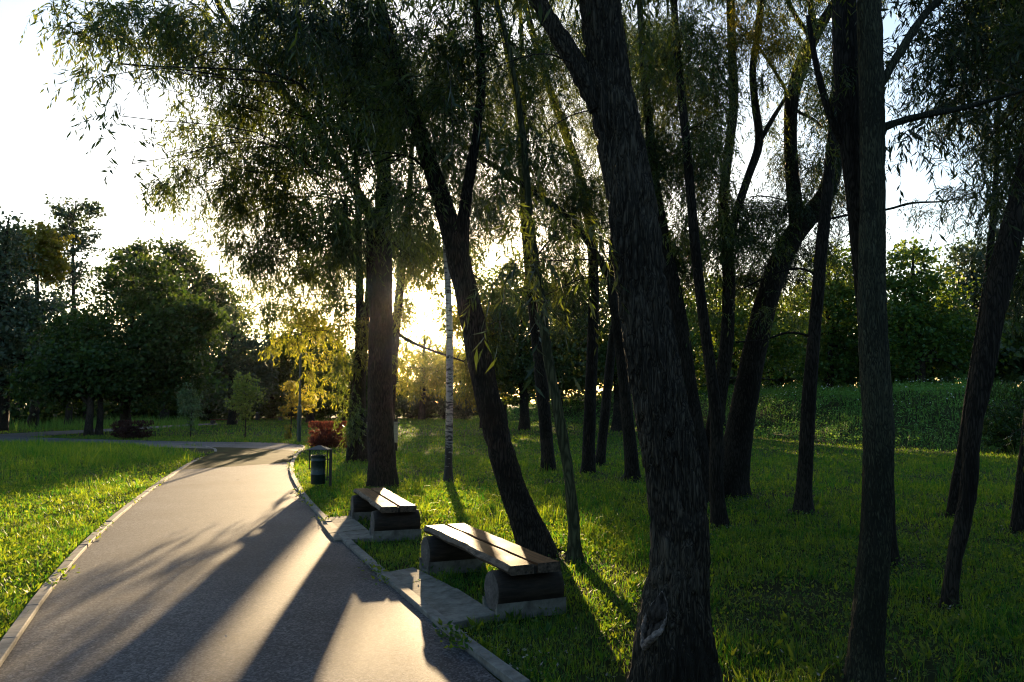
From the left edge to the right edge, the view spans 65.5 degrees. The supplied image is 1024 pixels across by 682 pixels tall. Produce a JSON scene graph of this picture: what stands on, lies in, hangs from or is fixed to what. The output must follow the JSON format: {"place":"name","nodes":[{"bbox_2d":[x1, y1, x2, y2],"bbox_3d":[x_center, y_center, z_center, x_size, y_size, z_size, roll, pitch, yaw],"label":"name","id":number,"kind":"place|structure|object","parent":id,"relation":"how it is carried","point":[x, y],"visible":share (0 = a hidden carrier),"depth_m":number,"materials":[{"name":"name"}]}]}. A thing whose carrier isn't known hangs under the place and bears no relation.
{"place":"outdoors","nodes":[
{"label":"outdoors","id":0,"kind":"place"},
{"bbox_2d":[7,414,201,430],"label":"tall grass","id":1,"kind":"structure","parent":0,"point":[106,422],"depth_m":57.62,"materials":[{"name":"green plant"}]},
{"bbox_2d":[0,423,217,438],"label":"path","id":2,"kind":"structure","parent":0,"point":[17,435],"depth_m":44.95,"materials":[{"name":"grey asphalt"}]},
{"bbox_2d":[0,437,499,681],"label":"path","id":3,"kind":"structure","parent":0,"point":[147,593],"depth_m":6.65,"materials":[{"name":"grey asphalt"}]},
{"bbox_2d":[255,412,259,420],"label":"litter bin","id":4,"kind":"object","parent":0,"point":[257,417],"visible":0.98,"depth_m":76.93,"materials":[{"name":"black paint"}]},
{"bbox_2d":[394,418,399,450],"bbox_3d":[-4.442,3.236,27.037,1.240,1.200,0.175,0,-5,0],"label":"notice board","id":5,"kind":"object","parent":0,"point":[396,422],"visible":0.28,"depth_m":27.02,"materials":[{"name":"grey wood"}]},
{"bbox_2d":[0,388,1023,681],"bbox_3d":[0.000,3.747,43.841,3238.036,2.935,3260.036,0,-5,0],"label":"ground","id":6,"kind":"structure","parent":0,"point":[234,456],"depth_m":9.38,"materials":[{"name":"green plant"}]},
{"bbox_2d":[0,221,80,427],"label":"park tree","id":7,"kind":"object","parent":6,"relation":"on","point":[56,264],"visible":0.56,"depth_m":56.07,"materials":[{"name":"green plant"}]},
{"bbox_2d":[0,206,86,430],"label":"park tree","id":8,"kind":"object","parent":6,"relation":"on","point":[17,304],"visible":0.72,"depth_m":49.56,"materials":[{"name":"green plant"}]},
{"bbox_2d":[38,191,106,425],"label":"park tree","id":9,"kind":"object","parent":6,"relation":"on","point":[71,218],"visible":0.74,"depth_m":62.64,"materials":[{"name":"green plant"}]},
{"bbox_2d":[0,337,151,435],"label":"park tree","id":10,"kind":"object","parent":6,"relation":"on","point":[57,378],"visible":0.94,"depth_m":42.45,"materials":[{"name":"green plant"}]},
{"bbox_2d":[60,339,151,434],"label":"park tree","id":11,"kind":"object","parent":6,"relation":"on","point":[127,391],"visible":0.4,"depth_m":42.97,"materials":[{"name":"green plant"}]},
{"bbox_2d":[0,446,216,666],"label":"kerb","id":12,"kind":"structure","parent":6,"relation":"on","point":[13,635],"depth_m":7.18,"materials":[{"name":"concrete"}]},
{"bbox_2d":[109,423,124,437],"bbox_3d":[-19.719,4.471,39.800,0.743,0.850,0.639,0,-5,0],"label":"bush","id":13,"kind":"object","parent":6,"relation":"on","point":[113,426],"visible":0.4,"depth_m":39.72,"materials":[{"name":"green plant"}]},
{"bbox_2d":[13,248,245,431],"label":"park tree","id":14,"kind":"object","parent":6,"relation":"on","point":[185,326],"visible":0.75,"depth_m":46.06,"materials":[{"name":"green plant"}]},
{"bbox_2d":[111,420,154,439],"bbox_3d":[-18.192,4.317,38.328,2.001,1.109,1.535,0,-5,0],"label":"bush","id":15,"kind":"object","parent":6,"relation":"on","point":[123,428],"visible":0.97,"depth_m":38.10,"materials":[{"name":"red plant"}]},
{"bbox_2d":[81,236,255,420],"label":"park tree","id":16,"kind":"object","parent":6,"relation":"on","point":[175,251],"visible":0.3,"depth_m":75.86,"materials":[{"name":"green plant"}]},
{"bbox_2d":[136,443,210,448],"bbox_3d":[-12.242,4.025,29.839,1.937,0.001,9.950,4,-6,-39],"label":"gravel shoulder","id":17,"kind":"object","parent":6,"relation":"on","point":[178,446],"visible":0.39,"depth_m":31.15},
{"bbox_2d":[175,382,209,436],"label":"sapling","id":18,"kind":"object","parent":6,"relation":"on","point":[187,405],"visible":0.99,"depth_m":40.41,"materials":[{"name":"green plant"}]},
{"bbox_2d":[210,419,237,423],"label":"park bench","id":19,"kind":"object","parent":6,"relation":"on","point":[212,421],"visible":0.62,"depth_m":66.29,"materials":[{"name":"concrete"}]},
{"bbox_2d":[193,272,255,418],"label":"park tree","id":20,"kind":"object","parent":6,"relation":"on","point":[220,297],"visible":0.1,"depth_m":82.10,"materials":[{"name":"green plant"}]},
{"bbox_2d":[19,0,451,488],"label":"willow tree","id":21,"kind":"object","parent":6,"relation":"on","point":[295,232],"visible":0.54,"depth_m":15.22,"materials":[{"name":"green plant"}]},
{"bbox_2d":[192,296,290,424],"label":"park tree","id":22,"kind":"object","parent":6,"relation":"on","point":[242,343],"visible":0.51,"depth_m":63.42,"materials":[{"name":"green plant"}]},
{"bbox_2d":[222,366,269,437],"bbox_3d":[-13.112,3.024,39.133,1.925,3.728,2.264,-4,-6,43],"label":"sapling","id":23,"kind":"object","parent":6,"relation":"on","point":[245,398],"visible":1,"depth_m":39.04,"materials":[{"name":"green plant"}]},
{"bbox_2d":[223,337,313,418],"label":"park tree","id":24,"kind":"object","parent":6,"relation":"on","point":[253,359],"visible":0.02,"depth_m":91.27,"materials":[{"name":"green plant"}]},
{"bbox_2d":[9,284,536,424],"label":"woodland","id":25,"kind":"object","parent":6,"relation":"on","point":[327,411],"visible":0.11,"depth_m":81.03,"materials":[{"name":"green plant"}]},
{"bbox_2d":[284,424,291,439],"bbox_3d":[-10.473,4.270,37.175,0.414,0.840,0.495,1,-5,-12],"label":"bush","id":26,"kind":"object","parent":6,"relation":"on","point":[288,434],"visible":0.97,"depth_m":37.17,"materials":[{"name":"green plant"}]},
{"bbox_2d":[278,380,320,433],"bbox_3d":[-10.174,3.322,38.161,2.117,2.980,1.562,0,-5,0],"label":"sapling","id":27,"kind":"object","parent":6,"relation":"on","point":[293,400],"visible":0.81,"depth_m":38.14,"materials":[{"name":"yellow plant"}]},
{"bbox_2d":[297,329,301,442],"bbox_3d":[-9.370,1.888,35.188,0.480,5.270,0.473,0,-5,0],"label":"street lamp","id":28,"kind":"object","parent":6,"relation":"on","point":[299,410],"visible":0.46,"depth_m":35.04,"materials":[{"name":"black metal"}]},
{"bbox_2d":[252,312,354,422],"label":"park tree","id":29,"kind":"object","parent":6,"relation":"on","point":[287,365],"visible":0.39,"depth_m":69.95,"materials":[{"name":"green plant"}]},
{"bbox_2d":[230,171,407,461],"bbox_3d":[-6.361,-1.319,24.559,6.653,10.155,3.280,-2,-5,27],"label":"willow tree","id":30,"kind":"object","parent":6,"relation":"on","point":[356,435],"visible":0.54,"depth_m":23.39,"materials":[{"name":"green plant"}]},
{"bbox_2d":[307,445,331,488],"bbox_3d":[-3.816,2.514,15.818,0.470,0.875,0.340,0,-5,0],"label":"litter bin","id":31,"kind":"object","parent":6,"relation":"on","point":[318,468],"visible":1,"depth_m":15.72,"materials":[{"name":"metal"}]},
{"bbox_2d":[307,420,346,448],"bbox_3d":[-6.961,3.584,30.067,1.774,1.194,1.320,0,-5,0],"label":"bush","id":32,"kind":"object","parent":6,"relation":"on","point":[331,440],"visible":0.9,"depth_m":29.82,"materials":[{"name":"red plant"}]},
{"bbox_2d":[319,516,355,526],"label":"paving slab","id":33,"kind":"structure","parent":6,"relation":"on","point":[339,519],"depth_m":11.42,"materials":[{"name":"concrete"}]},
{"bbox_2d":[319,351,367,420],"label":"park tree","id":34,"kind":"object","parent":6,"relation":"on","point":[345,408],"visible":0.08,"depth_m":77.20,"materials":[{"name":"green plant"}]},
{"bbox_2d":[323,521,365,534],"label":"paving slab","id":35,"kind":"structure","parent":6,"relation":"on","point":[348,526],"depth_m":10.65,"materials":[{"name":"concrete"}]},
{"bbox_2d":[329,529,371,541],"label":"paving slab","id":36,"kind":"structure","parent":6,"relation":"on","point":[363,535],"depth_m":10.01,"materials":[{"name":"concrete"}]},
{"bbox_2d":[349,487,421,541],"bbox_3d":[-1.775,2.372,10.922,0.610,0.488,2.250,2,-5,-19],"label":"park bench","id":37,"kind":"object","parent":6,"relation":"on","point":[393,516],"visible":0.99,"depth_m":10.00,"materials":[{"name":"concrete"}]},
{"bbox_2d":[198,0,574,558],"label":"willow tree","id":38,"kind":"object","parent":6,"relation":"on","point":[531,532],"visible":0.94,"depth_m":8.94,"materials":[{"name":"green plant"}]},
{"bbox_2d":[377,567,433,588],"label":"paving slab","id":39,"kind":"structure","parent":6,"relation":"on","point":[409,575],"depth_m":7.68,"materials":[{"name":"concrete"}]},
{"bbox_2d":[289,445,530,681],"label":"kerb","id":40,"kind":"structure","parent":6,"relation":"on","point":[496,666],"depth_m":6.35,"materials":[{"name":"concrete"}]},
{"bbox_2d":[396,333,459,419],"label":"park tree","id":41,"kind":"object","parent":6,"relation":"on","point":[425,354],"visible":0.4,"depth_m":84.85,"materials":[{"name":"green plant"}]},
{"bbox_2d":[404,578,453,597],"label":"paving slab","id":42,"kind":"structure","parent":6,"relation":"on","point":[426,588],"depth_m":7.20,"materials":[{"name":"concrete"}]},
{"bbox_2d":[165,0,721,681],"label":"willow tree","id":43,"kind":"object","parent":6,"relation":"on","point":[673,638],"visible":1,"depth_m":4.79,"materials":[{"name":"brown plant"}]},
{"bbox_2d":[395,385,507,418],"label":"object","id":44,"kind":"object","parent":6,"relation":"on","point":[431,404],"visible":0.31,"depth_m":86.86,"materials":[{"name":"green plant"}]},
{"bbox_2d":[422,588,494,628],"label":"paving slab","id":45,"kind":"structure","parent":6,"relation":"on","point":[456,606],"depth_m":6.46,"materials":[{"name":"concrete"}]},
{"bbox_2d":[392,148,530,421],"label":"tree","id":46,"kind":"object","parent":6,"relation":"on","point":[438,375],"visible":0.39,"depth_m":47.20,"materials":[{"name":"green plant"}]},
{"bbox_2d":[402,7,520,481],"bbox_3d":[-1.498,-2.172,17.496,3.149,10.726,2.636,3,-6,-37],"label":"birch tree","id":47,"kind":"object","parent":6,"relation":"on","point":[448,464],"visible":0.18,"depth_m":17.58,"materials":[{"name":"green plant"}]},
{"bbox_2d":[439,301,516,428],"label":"park tree","id":48,"kind":"object","parent":6,"relation":"on","point":[458,335],"visible":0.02,"depth_m":54.75,"materials":[{"name":"green plant"}]},
{"bbox_2d":[419,523,565,620],"bbox_3d":[-0.255,2.089,7.333,0.610,0.488,2.250,2,-5,-23],"label":"park bench","id":49,"kind":"object","parent":6,"relation":"on","point":[530,582],"visible":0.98,"depth_m":6.49,"materials":[{"name":"grey concrete"}]},
{"bbox_2d":[413,0,613,562],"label":"willow tree","id":50,"kind":"object","parent":6,"relation":"on","point":[574,549],"visible":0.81,"depth_m":8.86,"materials":[{"name":"green plant"}]},
{"bbox_2d":[439,0,589,471],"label":"willow tree","id":51,"kind":"object","parent":6,"relation":"on","point":[546,433],"visible":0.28,"depth_m":19.39,"materials":[{"name":"green plant"}]},
{"bbox_2d":[502,340,535,424],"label":"park tree","id":52,"kind":"object","parent":6,"relation":"on","point":[505,407],"visible":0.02,"depth_m":65.62,"materials":[{"name":"green plant"}]},
{"bbox_2d":[454,243,604,429],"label":"park tree","id":53,"kind":"object","parent":6,"relation":"on","point":[516,377],"visible":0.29,"depth_m":51.39,"materials":[{"name":"green plant"}]},
{"bbox_2d":[461,0,611,472],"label":"willow tree","id":54,"kind":"object","parent":6,"relation":"on","point":[596,194],"visible":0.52,"depth_m":19.64,"materials":[{"name":"green plant"}]},
{"bbox_2d":[403,3,683,480],"bbox_3d":[0.435,-2.500,17.866,7.115,11.452,2.593,1,-5,-10],"label":"willow tree","id":55,"kind":"object","parent":6,"relation":"on","point":[631,464],"visible":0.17,"depth_m":17.91,"materials":[{"name":"green plant"}]},
{"bbox_2d":[532,269,632,430],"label":"park tree","id":56,"kind":"object","parent":6,"relation":"on","point":[616,425],"visible":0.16,"depth_m":49.35,"materials":[{"name":"green plant"}]},
{"bbox_2d":[175,470,1013,680],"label":"fallen leaves","id":57,"kind":"object","parent":6,"relation":"on","point":[508,650],"visible":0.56,"depth_m":5.45,"materials":[{"name":"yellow plant"}]},
{"bbox_2d":[624,631,633,662],"bbox_3d":[0.791,1.976,4.999,0.209,0.289,0.207,0,-5,0],"label":"weed","id":58,"kind":"object","parent":6,"relation":"on","point":[632,648],"visible":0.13,"depth_m":4.99,"materials":[{"name":"green plant"}]},
{"bbox_2d":[589,0,699,465],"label":"willow tree","id":59,"kind":"object","parent":6,"relation":"on","point":[600,456],"visible":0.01,"depth_m":22.06,"materials":[{"name":"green plant"}]},
{"bbox_2d":[620,0,744,501],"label":"willow tree","id":60,"kind":"object","parent":6,"relation":"on","point":[659,156],"visible":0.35,"depth_m":14.11,"materials":[{"name":"green plant"}]},
{"bbox_2d":[624,0,768,527],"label":"willow tree","id":61,"kind":"object","parent":6,"relation":"on","point":[718,509],"visible":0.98,"depth_m":11.25,"materials":[{"name":"green plant"}]},
{"bbox_2d":[658,0,823,449],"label":"willow tree","id":62,"kind":"object","parent":6,"relation":"on","point":[779,48],"visible":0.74,"depth_m":13.99,"materials":[{"name":"green plant"}]},
{"bbox_2d":[469,376,1023,452],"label":"undergrowth","id":63,"kind":"object","parent":6,"relation":"on","point":[897,388],"visible":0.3,"depth_m":38.34,"materials":[{"name":"green plant"}]},
{"bbox_2d":[683,267,823,428],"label":"park tree","id":64,"kind":"object","parent":6,"relation":"on","point":[784,348],"visible":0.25,"depth_m":45.53,"materials":[{"name":"green plant"}]},
{"bbox_2d":[531,261,1023,410],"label":"woodland","id":65,"kind":"object","parent":6,"relation":"on","point":[1010,373],"visible":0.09,"depth_m":48.40,"materials":[{"name":"green plant"}]},
{"bbox_2d":[686,0,959,497],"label":"willow tree","id":66,"kind":"object","parent":6,"relation":"on","point":[739,434],"visible":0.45,"depth_m":15.03,"materials":[{"name":"green plant"}]},
{"bbox_2d":[736,0,910,514],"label":"willow tree","id":67,"kind":"object","parent":6,"relation":"on","point":[803,500],"visible":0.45,"depth_m":12.60,"materials":[{"name":"green plant"}]},
{"bbox_2d":[766,239,892,389],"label":"park tree","id":68,"kind":"object","parent":6,"relation":"on","point":[836,340],"visible":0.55,"depth_m":47.42,"materials":[{"name":"green plant"}]},
{"bbox_2d":[736,0,957,565],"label":"willow tree","id":69,"kind":"object","parent":6,"relation":"on","point":[845,126],"visible":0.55,"depth_m":8.86,"materials":[{"name":"green plant"}]},
{"bbox_2d":[708,0,1023,681],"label":"willow tree","id":70,"kind":"object","parent":6,"relation":"on","point":[865,660],"visible":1,"depth_m":5.08,"materials":[{"name":"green plant"}]},
{"bbox_2d":[845,236,1020,387],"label":"park tree","id":71,"kind":"object","parent":6,"relation":"on","point":[924,332],"visible":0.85,"depth_m":43.47,"materials":[{"name":"green plant"}]},
{"bbox_2d":[884,0,1023,611],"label":"willow tree","id":72,"kind":"object","parent":6,"relation":"on","point":[999,292],"visible":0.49,"depth_m":6.79,"materials":[{"name":"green plant"}]},
{"bbox_2d":[906,0,1023,517],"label":"willow tree","id":73,"kind":"object","parent":6,"relation":"on","point":[953,498],"visible":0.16,"depth_m":12.65,"materials":[{"name":"green plant"}]},
{"bbox_2d":[929,228,1023,385],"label":"park tree","id":74,"kind":"object","parent":6,"relation":"on","point":[967,257],"visible":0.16,"depth_m":50.11,"materials":[{"name":"green plant"}]},
{"bbox_2d":[950,0,1023,534],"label":"willow tree","id":75,"kind":"object","parent":6,"relation":"on","point":[1017,520],"visible":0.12,"depth_m":10.43,"materials":[{"name":"green plant"}]},
{"bbox_2d":[981,380,1023,453],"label":"bush","id":76,"kind":"object","parent":6,"relation":"on","point":[1003,429],"visible":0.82,"depth_m":26.80,"materials":[{"name":"green plant"}]},
{"bbox_2d":[0,0,1023,402],"label":"sky","id":77,"kind":"structure","parent":0,"point":[37,159],"materials":[{"name":"white"}]}
]}

